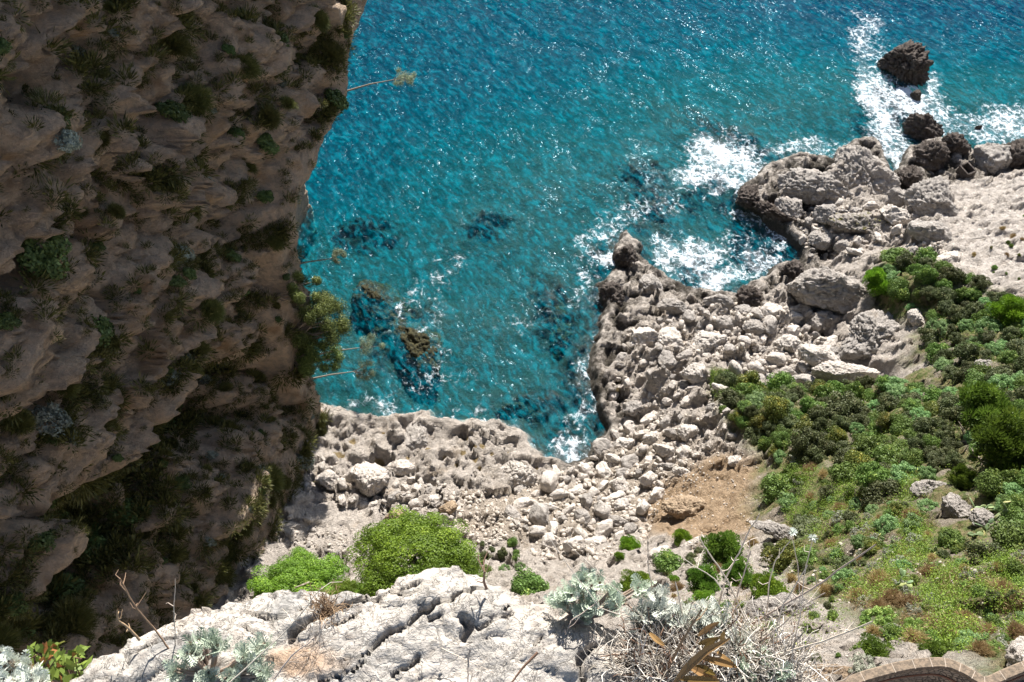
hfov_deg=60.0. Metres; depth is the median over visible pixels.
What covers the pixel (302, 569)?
shrub
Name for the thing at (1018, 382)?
lentisk bush
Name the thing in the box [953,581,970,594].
lentisk bush
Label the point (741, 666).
ragwort plant
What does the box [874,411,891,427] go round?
yellow tipped bush
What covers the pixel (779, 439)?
lentisk bush
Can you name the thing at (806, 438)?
dark shrub
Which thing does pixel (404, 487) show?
beach boulder
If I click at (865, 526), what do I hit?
silver bush
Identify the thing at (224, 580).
cliff grass tuft
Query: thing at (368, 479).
boulder
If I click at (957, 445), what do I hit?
dark shrub
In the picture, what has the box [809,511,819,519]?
yellow tipped bush
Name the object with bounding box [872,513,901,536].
spurge bush
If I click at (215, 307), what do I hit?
shrub
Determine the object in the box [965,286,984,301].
lentisk bush
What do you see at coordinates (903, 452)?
lentisk bush
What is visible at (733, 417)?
yellow tipped bush
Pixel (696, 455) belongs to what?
beach boulder
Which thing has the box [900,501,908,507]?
dark shrub
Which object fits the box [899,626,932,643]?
dry grass tuft
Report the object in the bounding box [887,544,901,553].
spurge bush
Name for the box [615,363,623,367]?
beach boulder
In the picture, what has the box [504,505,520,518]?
beach boulder
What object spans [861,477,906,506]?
dark shrub
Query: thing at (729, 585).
dry stalk
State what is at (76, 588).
cliff shrub
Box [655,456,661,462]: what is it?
beach boulder
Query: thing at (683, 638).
dry stalk
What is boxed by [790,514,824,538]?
shrub
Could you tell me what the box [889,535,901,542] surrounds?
silver bush
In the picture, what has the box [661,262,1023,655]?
herbs
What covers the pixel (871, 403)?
spurge bush
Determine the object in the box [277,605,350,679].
dry grass wisp
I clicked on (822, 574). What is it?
lentisk bush
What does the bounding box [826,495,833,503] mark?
spurge bush
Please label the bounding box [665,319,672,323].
beach boulder
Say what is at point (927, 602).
spurge bush
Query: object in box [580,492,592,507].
beach boulder
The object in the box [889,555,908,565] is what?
silver bush
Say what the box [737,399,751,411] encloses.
lentisk bush
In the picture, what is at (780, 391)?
lentisk bush
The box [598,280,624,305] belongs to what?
boulder
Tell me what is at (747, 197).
boulder
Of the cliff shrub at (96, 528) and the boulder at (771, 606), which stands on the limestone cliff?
the cliff shrub at (96, 528)
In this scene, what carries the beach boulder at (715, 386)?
on the terrain at (508, 152)
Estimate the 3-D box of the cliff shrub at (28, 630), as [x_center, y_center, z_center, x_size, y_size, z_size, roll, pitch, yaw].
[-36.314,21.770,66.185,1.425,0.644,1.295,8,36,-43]
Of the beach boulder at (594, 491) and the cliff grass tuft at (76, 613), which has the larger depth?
the beach boulder at (594, 491)
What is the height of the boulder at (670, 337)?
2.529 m
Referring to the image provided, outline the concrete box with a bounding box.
[956,162,976,179]
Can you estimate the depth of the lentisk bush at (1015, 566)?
53.50 m
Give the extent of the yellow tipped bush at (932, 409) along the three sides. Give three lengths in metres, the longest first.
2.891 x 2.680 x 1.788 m
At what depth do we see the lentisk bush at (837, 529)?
75.07 m
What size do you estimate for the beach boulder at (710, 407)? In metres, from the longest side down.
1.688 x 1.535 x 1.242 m
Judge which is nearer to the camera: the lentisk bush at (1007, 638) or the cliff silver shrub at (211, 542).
the lentisk bush at (1007, 638)
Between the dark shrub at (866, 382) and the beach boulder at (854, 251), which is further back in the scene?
the beach boulder at (854, 251)
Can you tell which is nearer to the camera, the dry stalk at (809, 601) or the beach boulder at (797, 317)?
the dry stalk at (809, 601)
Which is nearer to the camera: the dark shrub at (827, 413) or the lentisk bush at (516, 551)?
the lentisk bush at (516, 551)
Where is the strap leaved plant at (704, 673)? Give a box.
[649,622,736,681]
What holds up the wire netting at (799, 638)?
on the boulder at (810, 639)
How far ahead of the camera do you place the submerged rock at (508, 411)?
121.55 m
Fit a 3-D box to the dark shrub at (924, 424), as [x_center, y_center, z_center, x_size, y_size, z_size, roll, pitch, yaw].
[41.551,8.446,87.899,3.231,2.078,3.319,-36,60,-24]
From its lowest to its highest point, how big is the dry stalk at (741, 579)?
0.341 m
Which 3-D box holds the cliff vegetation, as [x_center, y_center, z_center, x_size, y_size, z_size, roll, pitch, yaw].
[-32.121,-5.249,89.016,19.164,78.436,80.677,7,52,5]
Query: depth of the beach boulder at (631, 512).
100.62 m
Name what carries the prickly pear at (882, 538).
on the terrain at (508, 152)
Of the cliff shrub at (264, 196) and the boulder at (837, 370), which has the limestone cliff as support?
the cliff shrub at (264, 196)
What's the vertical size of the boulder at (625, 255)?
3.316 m
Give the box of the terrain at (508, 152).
[208,0,1023,681]
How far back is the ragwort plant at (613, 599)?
2.02 m
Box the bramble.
[5,639,92,681]
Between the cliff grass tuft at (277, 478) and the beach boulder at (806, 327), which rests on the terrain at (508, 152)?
the beach boulder at (806, 327)
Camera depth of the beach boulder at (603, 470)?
109.40 m
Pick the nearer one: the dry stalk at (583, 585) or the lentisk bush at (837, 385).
the dry stalk at (583, 585)
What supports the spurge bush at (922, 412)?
on the terrain at (508, 152)
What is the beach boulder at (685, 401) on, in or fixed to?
on the terrain at (508, 152)
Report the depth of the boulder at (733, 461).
100.68 m
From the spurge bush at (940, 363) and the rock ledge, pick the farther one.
the spurge bush at (940, 363)
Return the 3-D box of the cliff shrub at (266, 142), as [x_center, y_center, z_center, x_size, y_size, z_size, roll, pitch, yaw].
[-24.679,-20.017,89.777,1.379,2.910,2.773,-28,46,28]
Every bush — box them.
[482,564,493,571]
[498,564,510,570]
[507,536,517,546]
[510,566,549,594]
[511,554,519,561]
[512,549,519,553]
[514,562,525,570]
[575,592,830,681]
[600,599,798,681]
[614,551,624,561]
[618,534,640,550]
[619,568,649,591]
[651,548,682,575]
[667,573,679,581]
[672,528,692,546]
[686,562,721,593]
[691,590,714,602]
[699,529,744,564]
[718,405,726,413]
[721,556,753,588]
[727,408,741,424]
[730,618,855,681]
[734,369,768,390]
[734,382,763,401]
[735,415,749,429]
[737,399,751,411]
[745,390,765,409]
[748,409,770,435]
[749,570,792,598]
[757,436,771,451]
[759,387,769,394]
[759,471,793,505]
[759,538,805,575]
[761,395,790,425]
[761,621,778,629]
[765,371,795,394]
[767,445,783,456]
[769,431,791,447]
[770,388,785,394]
[773,424,791,435]
[773,449,786,464]
[777,493,798,511]
[782,463,803,476]
[784,398,794,412]
[787,382,808,395]
[789,455,802,465]
[790,408,805,420]
[790,413,820,430]
[792,478,803,486]
[794,545,817,567]
[799,396,814,413]
[801,506,816,514]
[806,576,815,584]
[808,500,818,510]
[808,610,819,619]
[809,378,825,395]
[809,401,827,411]
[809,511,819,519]
[814,382,838,399]
[818,570,829,579]
[820,478,832,487]
[822,509,834,519]
[824,425,847,444]
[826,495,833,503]
[827,380,844,390]
[827,609,838,621]
[828,461,859,483]
[829,548,842,560]
[830,510,843,524]
[831,523,845,535]
[831,567,859,591]
[837,496,847,503]
[843,381,865,400]
[843,449,872,466]
[844,484,854,494]
[845,520,857,531]
[848,652,880,672]
[849,422,864,435]
[849,496,862,510]
[849,527,858,535]
[849,632,894,657]
[850,534,865,549]
[851,433,867,445]
[851,434,883,456]
[852,461,890,495]
[852,580,867,588]
[857,595,873,608]
[857,605,897,628]
[858,521,875,531]
[861,416,875,423]
[862,537,882,555]
[863,512,872,519]
[864,388,876,401]
[864,504,878,513]
[864,562,883,574]
[865,422,879,434]
[866,399,879,410]
[866,533,881,540]
[867,409,883,419]
[871,443,900,465]
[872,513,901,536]
[874,374,891,392]
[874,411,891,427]
[876,434,887,439]
[878,622,905,641]
[879,247,913,262]
[879,547,892,557]
[882,263,897,273]
[882,508,893,516]
[883,375,908,391]
[883,435,897,443]
[886,271,900,282]
[886,501,906,517]
[887,277,910,301]
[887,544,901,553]
[888,413,905,423]
[889,385,908,398]
[889,413,914,436]
[889,461,916,484]
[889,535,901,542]
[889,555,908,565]
[891,438,908,448]
[892,559,913,571]
[892,579,912,595]
[897,398,907,407]
[899,448,910,460]
[901,397,922,414]
[902,512,924,537]
[902,602,921,617]
[903,428,918,438]
[903,617,926,630]
[904,303,918,310]
[904,448,925,467]
[905,263,919,274]
[905,532,923,548]
[907,382,925,394]
[909,406,931,420]
[909,574,919,585]
[910,388,922,395]
[911,264,938,285]
[912,287,921,299]
[912,624,923,634]
[913,246,937,262]
[915,639,959,656]
[916,465,931,477]
[916,498,939,514]
[916,544,928,552]
[918,466,936,480]
[920,400,938,407]
[920,403,940,416]
[920,600,937,614]
[921,582,939,593]
[922,384,941,402]
[922,434,941,448]
[922,628,939,641]
[924,317,937,330]
[925,309,941,320]
[925,342,950,364]
[925,592,941,601]
[933,357,955,371]
[934,259,953,270]
[935,278,952,288]
[936,319,953,335]
[936,527,965,548]
[942,386,957,394]
[949,547,959,553]
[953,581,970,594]
[954,629,982,649]
[955,287,968,304]
[955,542,964,551]
[955,557,968,568]
[957,319,976,331]
[959,566,986,581]
[963,272,975,284]
[963,430,980,444]
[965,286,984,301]
[965,335,982,344]
[965,368,985,385]
[967,341,983,347]
[968,442,978,454]
[970,309,990,323]
[970,583,987,597]
[971,361,990,373]
[973,467,1008,497]
[974,316,1004,338]
[978,297,991,307]
[980,632,989,639]
[983,341,1003,355]
[983,605,993,615]
[984,615,1003,628]
[985,639,1005,655]
[986,373,1015,390]
[987,518,1023,554]
[990,634,1010,647]
[994,493,1007,503]
[994,498,1002,511]
[996,340,1009,352]
[996,350,1018,364]
[998,503,1023,522]
[999,468,1021,488]
[999,632,1009,643]
[1000,492,1023,513]
[1003,482,1023,495]
[1005,321,1021,327]
[1005,559,1023,576]
[1008,399,1023,419]
[1011,370,1023,380]
[1011,549,1023,562]
[1011,576,1023,589]
[1013,375,1023,394]
[1014,472,1023,487]
[1014,513,1023,524]
[1015,610,1023,623]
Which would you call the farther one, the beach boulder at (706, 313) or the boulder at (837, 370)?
the beach boulder at (706, 313)
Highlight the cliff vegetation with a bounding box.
[0,0,363,676]
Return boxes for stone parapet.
[840,657,1023,681]
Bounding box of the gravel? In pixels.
[287,205,1021,670]
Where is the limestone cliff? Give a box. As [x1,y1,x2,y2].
[0,0,366,681]
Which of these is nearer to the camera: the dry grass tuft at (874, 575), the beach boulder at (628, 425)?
the dry grass tuft at (874, 575)
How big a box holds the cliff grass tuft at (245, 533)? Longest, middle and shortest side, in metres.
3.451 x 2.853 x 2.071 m
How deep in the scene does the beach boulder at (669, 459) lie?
106.92 m
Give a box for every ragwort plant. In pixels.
[0,645,50,681]
[161,626,275,681]
[543,563,656,624]
[621,583,693,636]
[673,596,754,658]
[728,645,795,681]
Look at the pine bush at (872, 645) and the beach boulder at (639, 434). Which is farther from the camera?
the beach boulder at (639, 434)
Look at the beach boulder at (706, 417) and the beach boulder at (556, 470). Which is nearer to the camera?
the beach boulder at (706, 417)
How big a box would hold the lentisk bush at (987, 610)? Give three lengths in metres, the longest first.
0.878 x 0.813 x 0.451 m
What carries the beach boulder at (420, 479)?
on the terrain at (508, 152)
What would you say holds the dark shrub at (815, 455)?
on the terrain at (508, 152)
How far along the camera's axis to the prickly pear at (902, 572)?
57.16 m
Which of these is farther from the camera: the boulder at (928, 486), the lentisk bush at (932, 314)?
the lentisk bush at (932, 314)
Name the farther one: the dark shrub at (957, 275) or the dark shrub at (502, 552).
the dark shrub at (957, 275)
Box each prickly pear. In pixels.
[870,533,884,548]
[894,568,912,588]
[928,546,941,555]
[967,501,1010,536]
[970,498,995,511]
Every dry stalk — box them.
[115,569,168,648]
[116,608,140,640]
[166,579,193,644]
[230,582,332,681]
[273,637,313,678]
[441,648,493,673]
[467,650,470,681]
[477,551,489,589]
[511,651,538,681]
[540,539,630,617]
[564,603,594,634]
[566,532,651,630]
[640,531,658,588]
[665,608,706,670]
[675,581,682,615]
[684,551,740,615]
[699,537,743,615]
[718,515,758,604]
[730,539,753,613]
[751,544,875,624]
[755,587,824,643]
[758,541,789,617]
[763,565,807,643]
[774,621,872,655]
[788,527,800,600]
[794,534,817,641]
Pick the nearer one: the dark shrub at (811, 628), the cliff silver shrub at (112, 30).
the dark shrub at (811, 628)
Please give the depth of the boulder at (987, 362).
97.90 m
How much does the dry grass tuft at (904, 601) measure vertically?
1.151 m
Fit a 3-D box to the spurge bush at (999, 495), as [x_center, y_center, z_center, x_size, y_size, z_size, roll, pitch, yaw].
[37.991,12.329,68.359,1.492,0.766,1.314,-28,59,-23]
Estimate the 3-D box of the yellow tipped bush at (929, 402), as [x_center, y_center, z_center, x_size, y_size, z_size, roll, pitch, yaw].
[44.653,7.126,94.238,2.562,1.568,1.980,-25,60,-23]
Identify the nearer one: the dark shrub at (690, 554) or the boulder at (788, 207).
the dark shrub at (690, 554)
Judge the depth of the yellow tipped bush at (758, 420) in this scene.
101.52 m
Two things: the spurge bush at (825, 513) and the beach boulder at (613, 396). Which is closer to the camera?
the spurge bush at (825, 513)
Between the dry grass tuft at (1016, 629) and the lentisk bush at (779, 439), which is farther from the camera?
the lentisk bush at (779, 439)
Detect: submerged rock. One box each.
[351,279,417,335]
[386,318,445,379]
[494,401,534,422]
[549,300,572,358]
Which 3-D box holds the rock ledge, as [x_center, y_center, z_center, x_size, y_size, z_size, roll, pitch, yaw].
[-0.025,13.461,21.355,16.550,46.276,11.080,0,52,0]
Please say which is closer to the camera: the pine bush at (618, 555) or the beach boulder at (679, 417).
the pine bush at (618, 555)
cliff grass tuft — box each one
[0,408,37,438]
[0,610,8,624]
[0,622,26,652]
[42,593,99,648]
[53,383,81,399]
[71,207,90,219]
[96,129,111,151]
[101,380,116,391]
[103,0,118,14]
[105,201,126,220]
[107,337,120,348]
[109,636,121,647]
[137,532,152,539]
[156,30,199,61]
[165,438,179,448]
[169,556,177,564]
[175,80,219,117]
[187,583,201,593]
[188,341,213,357]
[190,361,200,373]
[193,595,202,606]
[194,207,203,222]
[194,244,212,261]
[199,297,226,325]
[215,556,240,587]
[217,380,234,392]
[222,420,239,429]
[222,538,237,562]
[233,523,257,541]
[235,50,262,81]
[245,162,259,175]
[248,369,268,383]
[255,101,281,131]
[261,461,286,492]
[267,234,284,251]
[269,495,277,508]
[278,95,299,111]
[281,474,292,489]
[307,3,331,32]
[316,38,345,66]
[316,421,326,435]
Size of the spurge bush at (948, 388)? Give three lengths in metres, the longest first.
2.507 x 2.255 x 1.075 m
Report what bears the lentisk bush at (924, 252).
on the terrain at (508, 152)
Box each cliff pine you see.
[301,248,346,265]
[313,357,375,381]
[319,334,385,355]
[347,66,416,91]
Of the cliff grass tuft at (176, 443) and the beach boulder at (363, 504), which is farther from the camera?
the beach boulder at (363, 504)
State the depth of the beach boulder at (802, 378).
112.89 m
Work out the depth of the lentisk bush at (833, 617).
55.38 m
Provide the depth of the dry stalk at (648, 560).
1.95 m
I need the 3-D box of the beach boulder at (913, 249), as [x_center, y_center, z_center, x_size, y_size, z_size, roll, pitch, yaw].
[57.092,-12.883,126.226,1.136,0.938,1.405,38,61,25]
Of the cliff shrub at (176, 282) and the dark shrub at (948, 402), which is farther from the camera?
the dark shrub at (948, 402)
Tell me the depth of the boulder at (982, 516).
65.54 m
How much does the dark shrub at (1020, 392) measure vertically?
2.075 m
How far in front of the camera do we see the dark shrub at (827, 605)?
57.16 m
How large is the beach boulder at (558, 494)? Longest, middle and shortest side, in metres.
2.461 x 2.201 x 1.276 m
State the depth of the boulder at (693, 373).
113.32 m
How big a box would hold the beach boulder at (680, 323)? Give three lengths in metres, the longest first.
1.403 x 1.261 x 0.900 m
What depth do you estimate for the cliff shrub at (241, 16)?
84.00 m
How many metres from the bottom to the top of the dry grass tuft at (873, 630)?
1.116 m
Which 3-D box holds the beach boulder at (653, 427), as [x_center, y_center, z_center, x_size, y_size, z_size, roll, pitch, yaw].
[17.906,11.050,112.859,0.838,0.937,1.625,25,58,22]
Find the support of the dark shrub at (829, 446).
on the terrain at (508, 152)
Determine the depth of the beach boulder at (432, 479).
110.22 m
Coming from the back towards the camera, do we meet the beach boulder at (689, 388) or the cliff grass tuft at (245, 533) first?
the beach boulder at (689, 388)
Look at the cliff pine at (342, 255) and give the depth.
104.58 m
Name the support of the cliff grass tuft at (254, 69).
attached to the limestone cliff
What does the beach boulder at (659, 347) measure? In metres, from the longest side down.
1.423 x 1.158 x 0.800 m
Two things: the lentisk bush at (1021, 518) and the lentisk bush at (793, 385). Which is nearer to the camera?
the lentisk bush at (1021, 518)
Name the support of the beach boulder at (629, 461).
on the terrain at (508, 152)
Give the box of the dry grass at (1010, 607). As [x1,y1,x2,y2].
[664,456,1023,660]
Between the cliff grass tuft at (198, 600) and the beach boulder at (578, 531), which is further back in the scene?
the beach boulder at (578, 531)
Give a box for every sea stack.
[876,39,933,87]
[902,112,944,144]
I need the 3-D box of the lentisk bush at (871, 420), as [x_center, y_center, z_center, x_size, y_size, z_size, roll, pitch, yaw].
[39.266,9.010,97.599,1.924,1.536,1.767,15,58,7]
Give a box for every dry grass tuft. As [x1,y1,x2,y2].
[668,580,685,591]
[713,562,722,572]
[746,535,758,547]
[785,572,797,582]
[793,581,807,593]
[802,461,816,471]
[804,491,814,501]
[816,583,834,596]
[818,467,827,479]
[824,536,838,547]
[830,501,847,511]
[845,586,867,601]
[862,623,883,636]
[866,565,895,588]
[867,597,895,610]
[877,587,904,606]
[893,592,921,607]
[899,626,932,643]
[901,507,921,520]
[914,559,943,578]
[922,614,934,621]
[923,530,932,539]
[926,552,941,561]
[955,609,981,621]
[958,563,969,571]
[965,638,996,656]
[978,621,998,634]
[986,577,1019,593]
[991,560,1004,573]
[1004,618,1023,639]
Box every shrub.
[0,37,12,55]
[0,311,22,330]
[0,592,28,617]
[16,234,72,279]
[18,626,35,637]
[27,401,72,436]
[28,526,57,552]
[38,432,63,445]
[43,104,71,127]
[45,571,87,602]
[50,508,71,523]
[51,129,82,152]
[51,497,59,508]
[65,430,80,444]
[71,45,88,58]
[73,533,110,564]
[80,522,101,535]
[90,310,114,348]
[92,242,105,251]
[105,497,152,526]
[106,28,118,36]
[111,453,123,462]
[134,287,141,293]
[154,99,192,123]
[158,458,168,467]
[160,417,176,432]
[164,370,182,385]
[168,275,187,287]
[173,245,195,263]
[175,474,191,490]
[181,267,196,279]
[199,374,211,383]
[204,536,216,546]
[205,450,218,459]
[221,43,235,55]
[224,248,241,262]
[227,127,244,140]
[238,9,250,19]
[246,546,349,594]
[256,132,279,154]
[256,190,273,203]
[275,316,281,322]
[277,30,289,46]
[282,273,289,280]
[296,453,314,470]
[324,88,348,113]
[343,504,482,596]
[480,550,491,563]
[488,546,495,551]
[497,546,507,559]
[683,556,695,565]
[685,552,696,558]
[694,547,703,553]
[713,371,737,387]
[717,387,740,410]
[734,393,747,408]
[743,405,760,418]
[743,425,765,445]
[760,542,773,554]
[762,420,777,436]
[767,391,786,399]
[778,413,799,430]
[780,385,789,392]
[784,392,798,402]
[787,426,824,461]
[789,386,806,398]
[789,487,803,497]
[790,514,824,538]
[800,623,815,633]
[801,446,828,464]
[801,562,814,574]
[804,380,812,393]
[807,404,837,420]
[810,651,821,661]
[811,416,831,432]
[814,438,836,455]
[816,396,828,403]
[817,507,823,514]
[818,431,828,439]
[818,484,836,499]
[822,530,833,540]
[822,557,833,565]
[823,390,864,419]
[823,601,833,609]
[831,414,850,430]
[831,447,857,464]
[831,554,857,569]
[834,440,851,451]
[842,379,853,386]
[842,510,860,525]
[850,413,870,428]
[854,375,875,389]
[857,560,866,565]
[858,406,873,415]
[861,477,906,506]
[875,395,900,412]
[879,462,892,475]
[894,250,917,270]
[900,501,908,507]
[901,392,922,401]
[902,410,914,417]
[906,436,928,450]
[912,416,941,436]
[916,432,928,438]
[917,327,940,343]
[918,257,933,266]
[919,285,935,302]
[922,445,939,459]
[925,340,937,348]
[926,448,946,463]
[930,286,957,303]
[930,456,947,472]
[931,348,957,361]
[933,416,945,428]
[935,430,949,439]
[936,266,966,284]
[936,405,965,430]
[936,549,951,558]
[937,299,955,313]
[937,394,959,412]
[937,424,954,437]
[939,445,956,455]
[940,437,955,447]
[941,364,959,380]
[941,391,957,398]
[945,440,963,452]
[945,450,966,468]
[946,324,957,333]
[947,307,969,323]
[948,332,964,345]
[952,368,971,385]
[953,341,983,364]
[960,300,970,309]
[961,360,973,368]
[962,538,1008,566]
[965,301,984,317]
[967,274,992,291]
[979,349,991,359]
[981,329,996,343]
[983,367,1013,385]
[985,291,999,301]
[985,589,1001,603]
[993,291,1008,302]
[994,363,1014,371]
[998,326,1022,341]
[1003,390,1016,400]
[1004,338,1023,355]
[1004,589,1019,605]
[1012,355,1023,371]
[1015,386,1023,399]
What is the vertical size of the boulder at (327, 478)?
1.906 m
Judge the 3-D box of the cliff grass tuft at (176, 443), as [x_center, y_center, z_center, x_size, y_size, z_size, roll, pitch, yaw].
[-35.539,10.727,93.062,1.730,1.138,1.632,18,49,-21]
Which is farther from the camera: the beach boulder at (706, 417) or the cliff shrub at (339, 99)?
the beach boulder at (706, 417)
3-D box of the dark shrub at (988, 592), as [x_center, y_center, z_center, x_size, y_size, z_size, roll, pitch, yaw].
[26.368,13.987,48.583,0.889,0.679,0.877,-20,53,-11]
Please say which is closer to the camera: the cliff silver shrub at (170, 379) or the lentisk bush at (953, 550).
the lentisk bush at (953, 550)
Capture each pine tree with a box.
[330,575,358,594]
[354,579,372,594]
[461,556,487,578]
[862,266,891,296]
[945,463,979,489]
[957,380,1019,434]
[968,406,1023,472]
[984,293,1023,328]
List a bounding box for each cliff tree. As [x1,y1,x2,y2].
[274,270,321,304]
[289,289,352,353]
[294,339,344,378]
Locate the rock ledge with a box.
[69,565,636,681]
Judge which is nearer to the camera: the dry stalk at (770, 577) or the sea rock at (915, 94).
the dry stalk at (770, 577)
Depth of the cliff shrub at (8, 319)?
54.51 m
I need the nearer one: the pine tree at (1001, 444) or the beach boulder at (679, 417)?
the pine tree at (1001, 444)
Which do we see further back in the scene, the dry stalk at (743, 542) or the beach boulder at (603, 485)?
the beach boulder at (603, 485)
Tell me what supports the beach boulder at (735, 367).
on the terrain at (508, 152)
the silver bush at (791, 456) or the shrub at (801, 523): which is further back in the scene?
the silver bush at (791, 456)
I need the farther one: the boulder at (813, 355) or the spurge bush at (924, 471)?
the boulder at (813, 355)
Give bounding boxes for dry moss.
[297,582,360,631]
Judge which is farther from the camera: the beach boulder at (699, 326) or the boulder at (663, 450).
the beach boulder at (699, 326)
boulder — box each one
[286,514,293,519]
[292,524,300,529]
[303,517,312,523]
[315,469,338,489]
[318,461,324,471]
[337,477,346,489]
[338,494,346,504]
[345,461,389,497]
[348,495,356,502]
[359,501,368,509]
[368,501,377,507]
[384,509,404,522]
[386,459,415,475]
[386,490,401,507]
[391,479,399,488]
[401,484,409,491]
[403,421,428,449]
[406,476,416,483]
[408,498,419,507]
[411,483,421,491]
[418,477,423,483]
[425,486,433,493]
[428,494,440,507]
[429,476,436,482]
[438,500,456,514]
[500,460,536,490]
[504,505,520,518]
[513,497,533,508]
[513,519,521,527]
[514,484,526,493]
[517,518,528,523]
[522,524,528,531]
[528,502,548,525]
[529,525,545,536]
[531,490,541,497]
[540,470,557,492]
[541,532,557,550]
[545,503,556,510]
[548,521,558,534]
[549,488,568,499]
[552,464,561,475]
[557,515,567,522]
[561,505,575,513]
[562,475,571,482]
[563,535,583,551]
[564,527,573,536]
[567,466,573,473]
[567,484,586,494]
[569,493,574,499]
[573,526,587,538]
[574,508,590,525]
[577,474,588,481]
[578,462,592,475]
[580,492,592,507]
[584,535,607,544]
[588,486,599,497]
[590,455,598,460]
[592,438,613,455]
[593,500,611,519]
[594,519,612,537]
[595,461,612,478]
[597,480,608,490]
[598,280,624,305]
[603,490,625,501]
[605,453,619,463]
[608,392,618,401]
[608,515,628,526]
[609,475,628,492]
[610,429,619,438]
[613,244,638,266]
[613,530,624,541]
[614,437,635,449]
[614,497,629,510]
[615,352,626,360]
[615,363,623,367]
[616,467,629,478]
[620,453,638,468]
[623,400,641,415]
[623,417,637,424]
[623,420,635,434]
[623,495,634,502]
[624,378,630,387]
[624,522,636,533]
[628,510,635,515]
[630,516,639,521]
[631,327,658,347]
[631,487,640,495]
[634,430,643,437]
[635,468,642,476]
[636,499,648,514]
[638,359,648,367]
[638,444,648,453]
[638,471,654,485]
[639,273,663,294]
[639,516,646,521]
[640,410,657,425]
[642,431,660,444]
[643,545,669,567]
[644,456,651,462]
[645,369,651,379]
[647,392,651,400]
[648,487,664,502]
[649,424,655,430]
[654,443,674,456]
[655,342,662,350]
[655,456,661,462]
[656,318,663,323]
[656,326,682,347]
[656,480,663,487]
[657,297,686,313]
[657,349,676,369]
[657,463,674,469]
[659,415,670,428]
[661,494,705,519]
[662,397,671,405]
[664,428,676,437]
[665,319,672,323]
[665,457,672,462]
[668,380,676,388]
[669,374,675,380]
[672,466,689,476]
[673,345,680,351]
[673,392,680,397]
[676,349,693,360]
[676,443,689,458]
[677,413,682,422]
[677,424,699,441]
[678,320,683,328]
[679,362,706,384]
[680,395,690,406]
[680,535,705,548]
[682,310,695,322]
[685,385,694,391]
[689,330,727,352]
[692,453,700,457]
[696,321,702,328]
[698,307,704,312]
[700,353,710,356]
[703,293,734,307]
[703,310,710,318]
[703,414,709,420]
[704,430,711,437]
[705,324,712,331]
[705,403,715,413]
[711,383,728,390]
[713,315,732,330]
[722,407,729,413]
[724,343,735,353]
[726,433,736,439]
[728,360,742,376]
[728,455,741,466]
[734,304,752,314]
[735,184,762,208]
[735,284,764,306]
[735,311,741,320]
[736,335,751,348]
[740,592,815,622]
[742,318,764,335]
[742,352,749,363]
[747,362,763,373]
[749,519,791,540]
[751,307,763,318]
[752,200,796,221]
[757,345,768,352]
[759,333,767,345]
[760,303,784,315]
[762,315,777,334]
[766,352,786,365]
[773,334,800,353]
[774,197,802,218]
[776,366,797,375]
[777,167,852,205]
[777,634,818,651]
[779,259,804,279]
[779,325,800,337]
[784,314,789,320]
[786,266,868,314]
[790,312,803,321]
[790,358,799,363]
[792,374,814,384]
[798,344,840,366]
[798,365,807,373]
[799,234,806,244]
[800,663,853,680]
[801,324,811,332]
[804,310,812,316]
[805,217,812,224]
[808,230,832,250]
[809,315,825,331]
[811,360,880,382]
[812,204,836,225]
[812,331,819,337]
[823,335,837,349]
[828,211,887,233]
[830,346,839,354]
[831,144,900,194]
[833,167,884,194]
[833,240,848,253]
[835,198,842,206]
[838,309,900,361]
[846,247,862,255]
[851,207,862,212]
[853,236,861,244]
[863,201,878,209]
[874,231,881,240]
[879,204,910,225]
[886,188,905,207]
[890,224,902,235]
[896,164,923,188]
[903,175,958,217]
[907,309,924,325]
[908,219,954,243]
[908,246,917,253]
[910,479,946,497]
[913,139,950,171]
[935,250,960,262]
[941,132,971,155]
[941,492,972,518]
[968,508,995,526]
[972,142,1011,174]
[974,359,992,365]
[1004,636,1023,666]
[1009,138,1023,169]
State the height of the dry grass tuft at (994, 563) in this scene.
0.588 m
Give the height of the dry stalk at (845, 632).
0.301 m
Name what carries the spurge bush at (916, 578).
on the terrain at (508, 152)
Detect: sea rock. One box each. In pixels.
[910,89,921,100]
[974,125,982,130]
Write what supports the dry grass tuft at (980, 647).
on the terrain at (508, 152)
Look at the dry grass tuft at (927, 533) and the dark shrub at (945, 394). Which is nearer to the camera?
the dry grass tuft at (927, 533)
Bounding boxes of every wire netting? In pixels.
[739,592,816,620]
[777,633,816,649]
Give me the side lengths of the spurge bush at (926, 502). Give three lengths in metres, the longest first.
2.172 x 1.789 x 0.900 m
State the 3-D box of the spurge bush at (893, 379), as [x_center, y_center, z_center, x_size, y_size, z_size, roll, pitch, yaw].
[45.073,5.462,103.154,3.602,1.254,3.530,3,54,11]
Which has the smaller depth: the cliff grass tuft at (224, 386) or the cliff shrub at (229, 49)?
the cliff shrub at (229, 49)
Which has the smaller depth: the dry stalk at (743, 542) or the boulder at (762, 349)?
the dry stalk at (743, 542)
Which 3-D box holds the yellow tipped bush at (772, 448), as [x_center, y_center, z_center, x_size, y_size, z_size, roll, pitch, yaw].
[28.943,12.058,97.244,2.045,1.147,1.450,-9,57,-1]
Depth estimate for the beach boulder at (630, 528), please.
98.38 m
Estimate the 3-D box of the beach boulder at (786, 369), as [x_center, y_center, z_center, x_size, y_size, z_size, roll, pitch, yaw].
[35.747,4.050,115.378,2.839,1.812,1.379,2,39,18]
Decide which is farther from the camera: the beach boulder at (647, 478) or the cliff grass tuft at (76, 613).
the beach boulder at (647, 478)
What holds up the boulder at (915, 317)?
on the terrain at (508, 152)
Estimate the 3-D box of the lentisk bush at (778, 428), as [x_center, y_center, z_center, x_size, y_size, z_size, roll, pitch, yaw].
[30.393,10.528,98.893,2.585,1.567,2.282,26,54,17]

